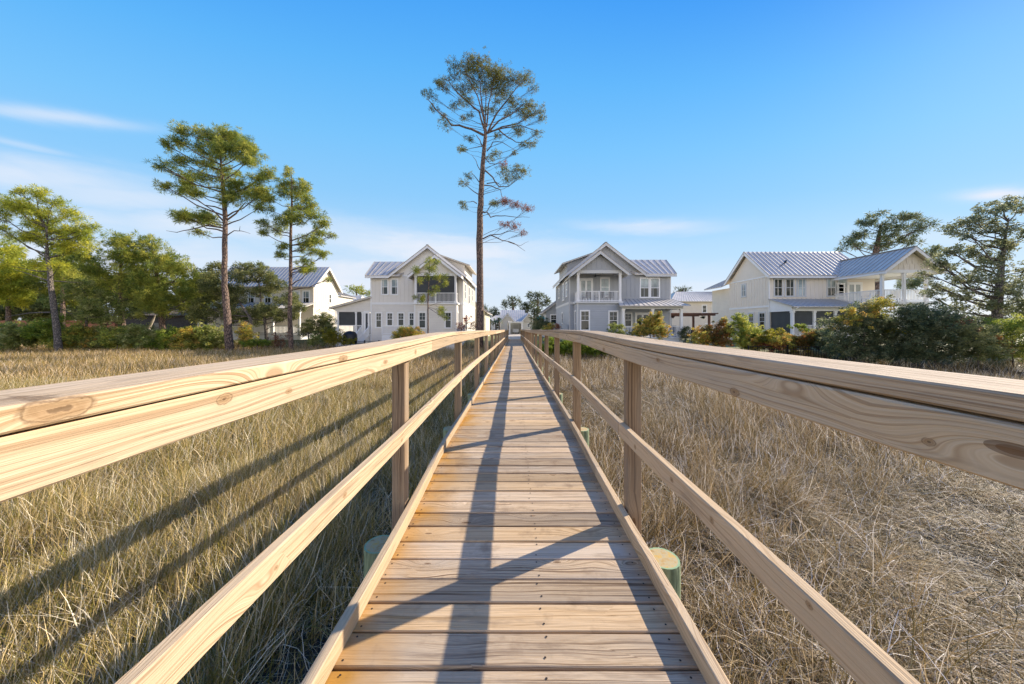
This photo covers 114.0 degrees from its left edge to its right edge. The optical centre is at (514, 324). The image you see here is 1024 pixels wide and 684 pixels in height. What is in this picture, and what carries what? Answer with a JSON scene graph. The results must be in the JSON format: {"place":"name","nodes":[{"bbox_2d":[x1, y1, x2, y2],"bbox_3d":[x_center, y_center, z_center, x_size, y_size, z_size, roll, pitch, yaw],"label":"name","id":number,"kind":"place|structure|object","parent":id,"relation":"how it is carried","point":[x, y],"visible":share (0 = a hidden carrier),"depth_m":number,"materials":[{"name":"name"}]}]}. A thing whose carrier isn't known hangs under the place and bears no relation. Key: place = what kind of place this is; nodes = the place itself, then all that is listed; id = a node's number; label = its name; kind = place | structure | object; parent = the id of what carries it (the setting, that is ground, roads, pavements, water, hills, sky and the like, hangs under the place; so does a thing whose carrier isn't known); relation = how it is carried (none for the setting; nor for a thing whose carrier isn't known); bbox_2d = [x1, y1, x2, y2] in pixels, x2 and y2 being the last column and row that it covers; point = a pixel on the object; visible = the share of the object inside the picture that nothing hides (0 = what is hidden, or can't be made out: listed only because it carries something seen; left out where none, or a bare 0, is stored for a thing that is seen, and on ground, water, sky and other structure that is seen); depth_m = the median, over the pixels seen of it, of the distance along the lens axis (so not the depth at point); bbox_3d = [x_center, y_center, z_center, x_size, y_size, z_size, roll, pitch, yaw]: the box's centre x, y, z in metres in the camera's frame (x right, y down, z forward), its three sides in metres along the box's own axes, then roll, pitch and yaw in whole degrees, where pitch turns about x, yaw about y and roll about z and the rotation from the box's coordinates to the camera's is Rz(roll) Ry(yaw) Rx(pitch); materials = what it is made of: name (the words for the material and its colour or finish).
{"place":"outdoors","nodes":[
{"label":"outdoors","id":0,"kind":"place"},
{"bbox_2d":[0,341,499,683],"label":"marsh grass","id":1,"kind":"structure","parent":0,"point":[52,521],"depth_m":3.67,"materials":[{"name":"beige plant"}]},
{"bbox_2d":[0,334,1023,683],"bbox_3d":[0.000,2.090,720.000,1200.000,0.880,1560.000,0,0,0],"label":"ground","id":2,"kind":"structure","parent":0,"point":[324,626],"depth_m":3.93,"materials":[{"name":"beige plant"}]},
{"bbox_2d":[0,236,41,322],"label":"evergreen tree","id":3,"kind":"object","parent":2,"relation":"on","point":[11,295],"visible":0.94,"depth_m":38.26,"materials":[{"name":"green plant"}]},
{"bbox_2d":[0,322,41,350],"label":"shrub","id":4,"kind":"object","parent":2,"relation":"on","point":[9,335],"visible":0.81,"depth_m":29.32,"materials":[{"name":"green plant"}]},
{"bbox_2d":[0,271,73,320],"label":"tree","id":5,"kind":"object","parent":2,"relation":"on","point":[16,311],"visible":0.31,"depth_m":44.57,"materials":[{"name":"green plant"}]},
{"bbox_2d":[14,313,72,340],"bbox_3d":[-42.160,0.728,29.843,3.327,3.728,3.088,0,0,0],"label":"shrub","id":6,"kind":"object","parent":2,"relation":"on","point":[39,329],"visible":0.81,"depth_m":29.33,"materials":[{"name":"green plant"}]},
{"bbox_2d":[0,183,104,352],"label":"pine tree","id":7,"kind":"object","parent":2,"relation":"on","point":[62,243],"visible":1,"depth_m":28.95,"materials":[{"name":"green plant"}]},
{"bbox_2d":[18,248,97,333],"bbox_3d":[-53.241,-3.844,39.268,8.324,11.301,5.949,0,0,0],"label":"evergreen tree","id":8,"kind":"object","parent":2,"relation":"on","point":[74,274],"visible":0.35,"depth_m":38.47,"materials":[{"name":"green plant"}]},
{"bbox_2d":[0,321,117,328],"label":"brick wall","id":9,"kind":"structure","parent":2,"relation":"on","point":[68,325],"depth_m":42.00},
{"bbox_2d":[39,321,94,350],"bbox_3d":[-40.298,1.101,30.092,3.421,2.985,2.673,0,0,0],"label":"shrub","id":10,"kind":"object","parent":2,"relation":"on","point":[68,341],"visible":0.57,"depth_m":29.78,"materials":[{"name":"green plant"}]},
{"bbox_2d":[52,325,110,350],"bbox_3d":[-39.695,1.298,30.857,3.394,2.620,3.188,0,0,0],"label":"shrub","id":11,"kind":"object","parent":2,"relation":"on","point":[88,336],"visible":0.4,"depth_m":30.14,"materials":[{"name":"green plant"}]},
{"bbox_2d":[48,273,128,320],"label":"evergreen tree","id":12,"kind":"object","parent":2,"relation":"on","point":[75,309],"visible":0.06,"depth_m":44.69,"materials":[{"name":"green plant"}]},
{"bbox_2d":[68,323,115,349],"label":"shrub","id":13,"kind":"object","parent":2,"relation":"on","point":[98,346],"visible":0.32,"depth_m":30.49,"materials":[{"name":"green plant"}]},
{"bbox_2d":[36,277,148,328],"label":"broadleaf tree","id":14,"kind":"object","parent":2,"relation":"on","point":[90,311],"visible":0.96,"depth_m":31.03,"materials":[{"name":"green plant"}]},
{"bbox_2d":[89,325,134,349],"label":"shrub","id":15,"kind":"object","parent":2,"relation":"on","point":[109,344],"visible":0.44,"depth_m":29.91,"materials":[{"name":"green plant"}]},
{"bbox_2d":[64,229,173,325],"bbox_3d":[-39.823,-3.699,33.696,9.659,11.707,5.776,0,0,0],"label":"broadleaf tree","id":16,"kind":"object","parent":2,"relation":"on","point":[120,252],"visible":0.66,"depth_m":32.74,"materials":[{"name":"green plant"}]},
{"bbox_2d":[91,272,174,309],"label":"evergreen tree","id":17,"kind":"object","parent":2,"relation":"on","point":[126,295],"visible":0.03,"depth_m":44.59,"materials":[{"name":"green plant"}]},
{"bbox_2d":[108,322,161,350],"bbox_3d":[-34.246,1.154,30.198,3.294,2.869,2.729,0,0,-22],"label":"shrub","id":18,"kind":"object","parent":2,"relation":"on","point":[135,333],"visible":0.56,"depth_m":29.79,"materials":[{"name":"green plant"}]},
{"bbox_2d":[124,327,171,350],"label":"shrub","id":19,"kind":"object","parent":2,"relation":"on","point":[137,343],"visible":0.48,"depth_m":29.65,"materials":[{"name":"green plant"}]},
{"bbox_2d":[142,324,186,351],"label":"shrub","id":20,"kind":"object","parent":2,"relation":"on","point":[164,335],"visible":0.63,"depth_m":29.78,"materials":[{"name":"green plant"}]},
{"bbox_2d":[115,306,214,334],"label":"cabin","id":21,"kind":"object","parent":2,"relation":"on","point":[180,321],"visible":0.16,"depth_m":41.97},
{"bbox_2d":[111,229,219,328],"bbox_3d":[-34.723,-3.702,33.354,8.340,11.731,6.591,0,0,0],"label":"broadleaf tree","id":22,"kind":"object","parent":2,"relation":"on","point":[159,304],"visible":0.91,"depth_m":32.59,"materials":[{"name":"green plant"}]},
{"bbox_2d":[160,325,203,351],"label":"shrub","id":23,"kind":"object","parent":2,"relation":"on","point":[181,333],"visible":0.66,"depth_m":29.62,"materials":[{"name":"green plant"}]},
{"bbox_2d":[167,267,213,313],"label":"evergreen tree","id":24,"kind":"object","parent":2,"relation":"on","point":[199,270],"visible":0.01,"depth_m":45.74,"materials":[{"name":"green plant"}]},
{"bbox_2d":[182,325,224,350],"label":"shrub","id":25,"kind":"object","parent":2,"relation":"on","point":[196,338],"visible":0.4,"depth_m":29.86,"materials":[{"name":"green plant"}]},
{"bbox_2d":[194,322,224,349],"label":"shrub","id":26,"kind":"object","parent":2,"relation":"on","point":[216,341],"visible":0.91,"depth_m":29.90,"materials":[{"name":"green plant"}]},
{"bbox_2d":[145,118,279,351],"bbox_3d":[-26.018,-7.725,29.127,10.790,20.810,4.561,0,0,0],"label":"pine tree","id":27,"kind":"object","parent":2,"relation":"on","point":[220,142],"visible":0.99,"depth_m":28.73,"materials":[{"name":"green plant"}]},
{"bbox_2d":[186,261,252,334],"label":"live oak","id":28,"kind":"object","parent":2,"relation":"on","point":[210,287],"visible":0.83,"depth_m":32.95,"materials":[{"name":"green plant"}]},
{"bbox_2d":[233,320,259,349],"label":"shrub","id":29,"kind":"object","parent":2,"relation":"on","point":[244,333],"visible":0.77,"depth_m":30.88,"materials":[{"name":"yellow plant"}]},
{"bbox_2d":[238,338,274,348],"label":"shrub","id":30,"kind":"object","parent":2,"relation":"on","point":[252,342],"visible":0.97,"depth_m":29.92,"materials":[{"name":"green plant"}]},
{"bbox_2d":[227,260,306,340],"bbox_3d":[-25.612,-2.490,34.419,8.116,8.717,4.049,0,0,0],"label":"live oak","id":31,"kind":"object","parent":2,"relation":"on","point":[261,312],"visible":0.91,"depth_m":34.11,"materials":[{"name":"green plant"}]},
{"bbox_2d":[197,267,355,339],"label":"gabled house","id":32,"kind":"structure","parent":2,"relation":"on","point":[323,296],"depth_m":40.02,"materials":[{"name":"beige"}]},
{"bbox_2d":[302,290,309,302],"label":"window","id":33,"kind":"structure","parent":32,"relation":"in","point":[303,291],"depth_m":39.97,"materials":[{"name":"white paint"}]},
{"bbox_2d":[271,331,287,349],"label":"shrub","id":34,"kind":"object","parent":2,"relation":"on","point":[276,339],"visible":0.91,"depth_m":30.15,"materials":[{"name":"green plant"}]},
{"bbox_2d":[255,332,324,344],"bbox_3d":[-22.523,1.375,33.600,10.045,1.353,0.090,0,0,0],"label":"metal fence","id":35,"kind":"object","parent":2,"relation":"on","point":[286,337],"visible":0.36,"depth_m":33.59,"materials":[{"name":"black metal"}]},
{"bbox_2d":[253,164,337,350],"bbox_3d":[-19.677,-5.827,29.888,7.219,16.938,4.215,0,0,0],"label":"pine tree","id":36,"kind":"object","parent":2,"relation":"on","point":[291,215],"visible":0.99,"depth_m":29.79,"materials":[{"name":"green plant"}]},
{"bbox_2d":[294,309,339,337],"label":"shrub","id":37,"kind":"object","parent":2,"relation":"on","point":[311,326],"visible":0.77,"depth_m":36.31,"materials":[{"name":"green plant"}]},
{"bbox_2d":[306,331,330,349],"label":"shrub","id":38,"kind":"object","parent":2,"relation":"on","point":[312,341],"visible":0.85,"depth_m":29.90,"materials":[{"name":"green plant"}]},
{"bbox_2d":[320,326,345,347],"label":"shrub","id":39,"kind":"object","parent":2,"relation":"on","point":[330,336],"visible":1,"depth_m":29.56,"materials":[{"name":"green plant"}]},
{"bbox_2d":[343,331,356,343],"bbox_3d":[-15.238,1.150,30.800,1.240,1.200,1.227,0,0,0],"label":"covered grill","id":40,"kind":"object","parent":2,"relation":"on","point":[352,335],"visible":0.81,"depth_m":30.39,"materials":[{"name":"blue fabric"}]},
{"bbox_2d":[343,284,369,296],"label":"pine tree","id":41,"kind":"object","parent":2,"relation":"on","point":[358,289],"visible":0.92,"depth_m":65.86,"materials":[{"name":"green plant"}]},
{"bbox_2d":[390,325,425,338],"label":"shrub","id":42,"kind":"object","parent":2,"relation":"on","point":[405,331],"visible":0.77,"depth_m":28.71,"materials":[{"name":"yellow plant"}]},
{"bbox_2d":[328,244,492,349],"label":"white house","id":43,"kind":"structure","parent":2,"relation":"on","point":[386,308],"depth_m":32.99,"materials":[{"name":"white wood"}]},
{"bbox_2d":[364,311,369,333],"bbox_3d":[-14.717,-0.274,33.080,0.598,2.241,0.080,0,0,0],"label":"screen door","id":44,"kind":"structure","parent":43,"relation":"in","point":[366,313],"depth_m":33.09,"materials":[{"name":"white paint"}]},
{"bbox_2d":[375,312,381,327],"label":"window","id":45,"kind":"structure","parent":43,"relation":"in","point":[378,315],"depth_m":32.98,"materials":[{"name":"white paint"}]},
{"bbox_2d":[381,278,388,294],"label":"window","id":46,"kind":"structure","parent":43,"relation":"in","point":[386,280],"depth_m":32.97,"materials":[{"name":"white paint"}]},
{"bbox_2d":[386,312,392,325],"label":"window","id":47,"kind":"structure","parent":43,"relation":"in","point":[389,315],"depth_m":32.99,"materials":[{"name":"white paint"}]},
{"bbox_2d":[390,278,398,294],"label":"window","id":48,"kind":"structure","parent":43,"relation":"in","point":[393,281],"depth_m":32.99,"materials":[{"name":"white paint"}]},
{"bbox_2d":[397,312,404,325],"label":"window","id":49,"kind":"structure","parent":43,"relation":"in","point":[400,315],"depth_m":32.97,"materials":[{"name":"white paint"}]},
{"bbox_2d":[418,311,426,328],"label":"window","id":50,"kind":"structure","parent":43,"relation":"in","point":[421,314],"depth_m":31.78,"materials":[{"name":"white paint"}]},
{"bbox_2d":[444,311,451,328],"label":"window","id":51,"kind":"structure","parent":43,"relation":"in","point":[447,324],"depth_m":31.78,"materials":[{"name":"white paint"}]},
{"bbox_2d":[411,256,450,332],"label":"young pine","id":52,"kind":"object","parent":2,"relation":"on","point":[428,269],"visible":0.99,"depth_m":29.44,"materials":[{"name":"green plant"}]},
{"bbox_2d":[456,315,475,347],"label":"shrub","id":53,"kind":"object","parent":2,"relation":"on","point":[466,323],"visible":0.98,"depth_m":31.27,"materials":[{"name":"brown plant"}]},
{"bbox_2d":[420,46,546,350],"bbox_3d":[-2.634,-10.970,30.607,11.527,27.297,3.739,0,0,0],"label":"pine tree","id":54,"kind":"object","parent":2,"relation":"on","point":[472,68],"visible":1,"depth_m":30.29,"materials":[{"name":"green plant"}]},
{"bbox_2d":[491,315,503,331],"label":"house","id":55,"kind":"structure","parent":2,"relation":"on","point":[492,319],"depth_m":76.00,"materials":[{"name":"white"}]},
{"bbox_2d":[501,295,520,309],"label":"pine tree","id":56,"kind":"object","parent":2,"relation":"on","point":[512,304],"visible":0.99,"depth_m":84.45,"materials":[{"name":"green plant"}]},
{"bbox_2d":[0,329,1023,683],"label":"boardwalk","id":57,"kind":"structure","parent":2,"relation":"on","point":[512,549],"depth_m":1.33,"materials":[{"name":"brown wood"}]},
{"bbox_2d":[500,310,532,333],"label":"garage","id":58,"kind":"structure","parent":2,"relation":"on","point":[515,315],"depth_m":66.51,"materials":[{"name":"white"}]},
{"bbox_2d":[21,310,1023,329],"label":"distant wood","id":59,"kind":"object","parent":2,"relation":"on","point":[978,319],"visible":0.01,"depth_m":99.74,"materials":[{"name":"green plant"}]},
{"bbox_2d":[517,298,535,312],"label":"evergreen tree","id":60,"kind":"object","parent":2,"relation":"on","point":[526,308],"visible":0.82,"depth_m":77.64,"materials":[{"name":"green plant"}]},
{"bbox_2d":[528,302,543,334],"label":"evergreen tree","id":61,"kind":"object","parent":2,"relation":"on","point":[536,311],"visible":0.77,"depth_m":61.63,"materials":[{"name":"green plant"}]},
{"bbox_2d":[524,290,552,308],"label":"pine tree","id":62,"kind":"object","parent":2,"relation":"on","point":[544,302],"visible":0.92,"depth_m":79.46,"materials":[{"name":"green plant"}]},
{"bbox_2d":[529,315,551,329],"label":"shrub","id":63,"kind":"object","parent":2,"relation":"on","point":[538,322],"visible":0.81,"depth_m":36.50,"materials":[{"name":"green plant"}]},
{"bbox_2d":[537,336,561,356],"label":"shrub","id":64,"kind":"object","parent":2,"relation":"on","point":[550,344],"visible":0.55,"depth_m":24.45,"materials":[{"name":"green plant"}]},
{"bbox_2d":[552,339,572,357],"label":"shrub","id":65,"kind":"object","parent":2,"relation":"on","point":[565,347],"visible":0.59,"depth_m":24.30,"materials":[{"name":"green plant"}]},
{"bbox_2d":[567,343,593,357],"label":"shrub","id":66,"kind":"object","parent":2,"relation":"on","point":[583,350],"visible":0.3,"depth_m":23.97,"materials":[{"name":"green plant"}]},
{"bbox_2d":[583,345,607,358],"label":"shrub","id":67,"kind":"object","parent":2,"relation":"on","point":[596,352],"visible":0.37,"depth_m":23.96,"materials":[{"name":"green plant"}]},
{"bbox_2d":[538,242,690,342],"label":"grey house","id":68,"kind":"structure","parent":2,"relation":"on","point":[640,289],"depth_m":31.96,"materials":[{"name":"grey wood"}]},
{"bbox_2d":[580,310,589,330],"bbox_3d":[6.396,-0.412,30.170,0.963,1.916,0.060,0,0,0],"label":"window","id":69,"kind":"structure","parent":68,"relation":"in","point":[584,314],"depth_m":30.19,"materials":[{"name":"white paint"}]},
{"bbox_2d":[579,278,592,299],"bbox_3d":[6.893,-3.368,31.978,1.323,2.262,0.045,0,0,0],"label":"french door","id":70,"kind":"structure","parent":68,"relation":"in","point":[587,282],"depth_m":31.97,"materials":[{"name":"white paint"}]},
{"bbox_2d":[600,277,609,296],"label":"window","id":71,"kind":"structure","parent":68,"relation":"in","point":[607,279],"depth_m":31.99,"materials":[{"name":"grey glass"}]},
{"bbox_2d":[608,310,617,330],"bbox_3d":[8.969,-0.412,30.170,0.949,1.825,0.060,0,0,0],"label":"window","id":72,"kind":"structure","parent":68,"relation":"in","point":[612,314],"depth_m":30.19,"materials":[{"name":"white paint"}]},
{"bbox_2d":[625,312,631,325],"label":"window","id":73,"kind":"structure","parent":68,"relation":"in","point":[628,315],"depth_m":31.99,"materials":[{"name":"white paint"}]},
{"bbox_2d":[635,312,649,325],"bbox_3d":[12.319,-0.072,31.978,1.444,2.262,0.045,0,0,0],"label":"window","id":74,"kind":"structure","parent":68,"relation":"in","point":[638,315],"depth_m":31.97,"materials":[{"name":"white paint"}]},
{"bbox_2d":[639,277,649,297],"bbox_3d":[12.518,-3.581,31.970,1.013,1.990,0.060,0,0,0],"label":"window","id":75,"kind":"structure","parent":68,"relation":"in","point":[644,281],"depth_m":31.99,"materials":[{"name":"white paint"}]},
{"bbox_2d":[650,277,659,297],"bbox_3d":[13.507,-3.581,31.970,1.008,1.990,0.060,0,0,0],"label":"window","id":76,"kind":"structure","parent":68,"relation":"in","point":[653,280],"depth_m":31.99,"materials":[{"name":"white paint"}]},
{"bbox_2d":[607,323,629,334],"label":"shrub","id":77,"kind":"object","parent":2,"relation":"on","point":[618,327],"visible":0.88,"depth_m":26.29,"materials":[{"name":"green plant"}]},
{"bbox_2d":[628,310,672,339],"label":"shrub","id":78,"kind":"object","parent":2,"relation":"on","point":[655,326],"visible":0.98,"depth_m":26.17,"materials":[{"name":"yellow plant"}]},
{"bbox_2d":[677,326,692,342],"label":"shrub","id":79,"kind":"object","parent":2,"relation":"on","point":[684,331],"visible":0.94,"depth_m":28.79,"materials":[{"name":"green plant"}]},
{"bbox_2d":[671,292,711,335],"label":"house","id":80,"kind":"structure","parent":2,"relation":"on","point":[699,302],"depth_m":52.00,"materials":[{"name":"beige"}]},
{"bbox_2d":[671,313,717,335],"bbox_3d":[17.900,0.290,35.500,5.200,3.020,4.200,0,0,0],"label":"pergola","id":81,"kind":"object","parent":2,"relation":"on","point":[693,315],"visible":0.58,"depth_m":33.90,"materials":[{"name":"wood"}]},
{"bbox_2d":[686,316,734,346],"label":"shrub","id":82,"kind":"object","parent":2,"relation":"on","point":[721,335],"visible":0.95,"depth_m":23.26,"materials":[{"name":"orange plant"}]},
{"bbox_2d":[724,312,765,347],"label":"shrub","id":83,"kind":"object","parent":2,"relation":"on","point":[744,327],"visible":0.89,"depth_m":22.52,"materials":[{"name":"green plant"}]},
{"bbox_2d":[736,330,768,350],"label":"shrub","id":84,"kind":"object","parent":2,"relation":"on","point":[745,347],"visible":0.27,"depth_m":22.23,"materials":[{"name":"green plant"}]},
{"bbox_2d":[740,327,795,352],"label":"shrub","id":85,"kind":"object","parent":2,"relation":"on","point":[773,338],"visible":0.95,"depth_m":21.27,"materials":[{"name":"green plant"}]},
{"bbox_2d":[786,323,824,348],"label":"shrub","id":86,"kind":"object","parent":2,"relation":"on","point":[808,333],"visible":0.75,"depth_m":21.01,"materials":[{"name":"orange plant"}]},
{"bbox_2d":[748,345,865,362],"bbox_3d":[17.873,1.888,20.263,6.098,1.385,0.121,0,0,27],"label":"metal fence","id":87,"kind":"object","parent":2,"relation":"on","point":[798,349],"visible":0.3,"depth_m":20.46,"materials":[{"name":"black metal"}]},
{"bbox_2d":[807,325,841,358],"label":"shrub","id":88,"kind":"object","parent":2,"relation":"on","point":[821,343],"visible":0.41,"depth_m":20.47,"materials":[{"name":"green plant"}]},
{"bbox_2d":[704,246,946,342],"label":"cream house","id":89,"kind":"structure","parent":2,"relation":"on","point":[773,290],"depth_m":30.98,"materials":[{"name":"beige wood"}]},
{"bbox_2d":[758,312,765,330],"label":"window","id":90,"kind":"structure","parent":89,"relation":"in","point":[761,315],"depth_m":31.80,"materials":[{"name":"grey"}]},
{"bbox_2d":[773,278,783,296],"bbox_3d":[24.614,-3.488,30.970,0.971,1.754,0.060,0,0,0],"label":"window","id":91,"kind":"structure","parent":89,"relation":"in","point":[778,282],"depth_m":30.99,"materials":[{"name":"grey glass"}]},
{"bbox_2d":[784,278,794,296],"bbox_3d":[25.639,-3.488,30.970,0.971,1.754,0.060,0,0,0],"label":"window","id":92,"kind":"structure","parent":89,"relation":"in","point":[788,287],"depth_m":30.97,"materials":[{"name":"grey glass"}]},
{"bbox_2d":[796,278,806,296],"bbox_3d":[26.711,-3.488,30.970,0.971,1.754,0.060,0,0,0],"label":"window","id":93,"kind":"structure","parent":89,"relation":"in","point":[800,287],"depth_m":30.97,"materials":[{"name":"grey"}]},
{"bbox_2d":[826,278,836,296],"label":"window","id":94,"kind":"structure","parent":89,"relation":"in","point":[831,286],"depth_m":30.99,"materials":[{"name":"grey"}]},
{"bbox_2d":[847,282,862,302],"bbox_3d":[31.700,-2.960,30.968,1.400,2.080,0.045,0,0,0],"label":"french door","id":95,"kind":"structure","parent":89,"relation":"in","point":[851,286],"depth_m":30.96,"materials":[{"name":"white paint"}]},
{"bbox_2d":[814,294,918,363],"bbox_3d":[19.556,0.451,18.614,4.877,4.288,3.138,0,0,0],"label":"shrub","id":96,"kind":"object","parent":2,"relation":"on","point":[864,318],"visible":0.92,"depth_m":18.40,"materials":[{"name":"green plant"}]},
{"bbox_2d":[833,208,940,338],"bbox_3d":[44.200,-6.269,39.962,11.511,16.162,4.248,0,0,0],"label":"pine tree","id":97,"kind":"object","parent":2,"relation":"on","point":[880,237],"visible":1,"depth_m":39.62,"materials":[{"name":"green plant"}]},
{"bbox_2d":[866,302,948,366],"bbox_3d":[21.207,0.671,18.026,2.812,3.784,2.694,0,0,0],"label":"shrub","id":98,"kind":"object","parent":2,"relation":"on","point":[889,326],"visible":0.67,"depth_m":17.70,"materials":[{"name":"green plant"}]},
{"bbox_2d":[894,244,943,295],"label":"evergreen tree","id":99,"kind":"object","parent":2,"relation":"on","point":[913,283],"visible":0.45,"depth_m":39.31,"materials":[{"name":"green plant"}]},
{"bbox_2d":[883,301,994,368],"bbox_3d":[21.605,0.653,17.225,3.948,3.872,2.896,0,0,0],"label":"shrub","id":100,"kind":"object","parent":2,"relation":"on","point":[935,338],"visible":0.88,"depth_m":16.80,"materials":[{"name":"green plant"}]},
{"bbox_2d":[912,194,1023,330],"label":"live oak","id":101,"kind":"object","parent":2,"relation":"on","point":[996,306],"visible":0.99,"depth_m":21.93,"materials":[{"name":"green plant"}]},
{"bbox_2d":[932,314,1020,372],"bbox_3d":[23.165,0.931,16.599,3.667,3.241,2.912,0,0,0],"label":"shrub","id":102,"kind":"object","parent":2,"relation":"on","point":[989,344],"visible":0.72,"depth_m":16.10,"materials":[{"name":"green plant"}]},
{"bbox_2d":[973,312,1023,366],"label":"shrub","id":103,"kind":"object","parent":2,"relation":"on","point":[1012,328],"visible":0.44,"depth_m":16.92,"materials":[{"name":"green plant"}]},
{"bbox_2d":[0,0,1023,325],"label":"sky","id":104,"kind":"structure","parent":0,"point":[695,136],"materials":[{"name":"blue"}]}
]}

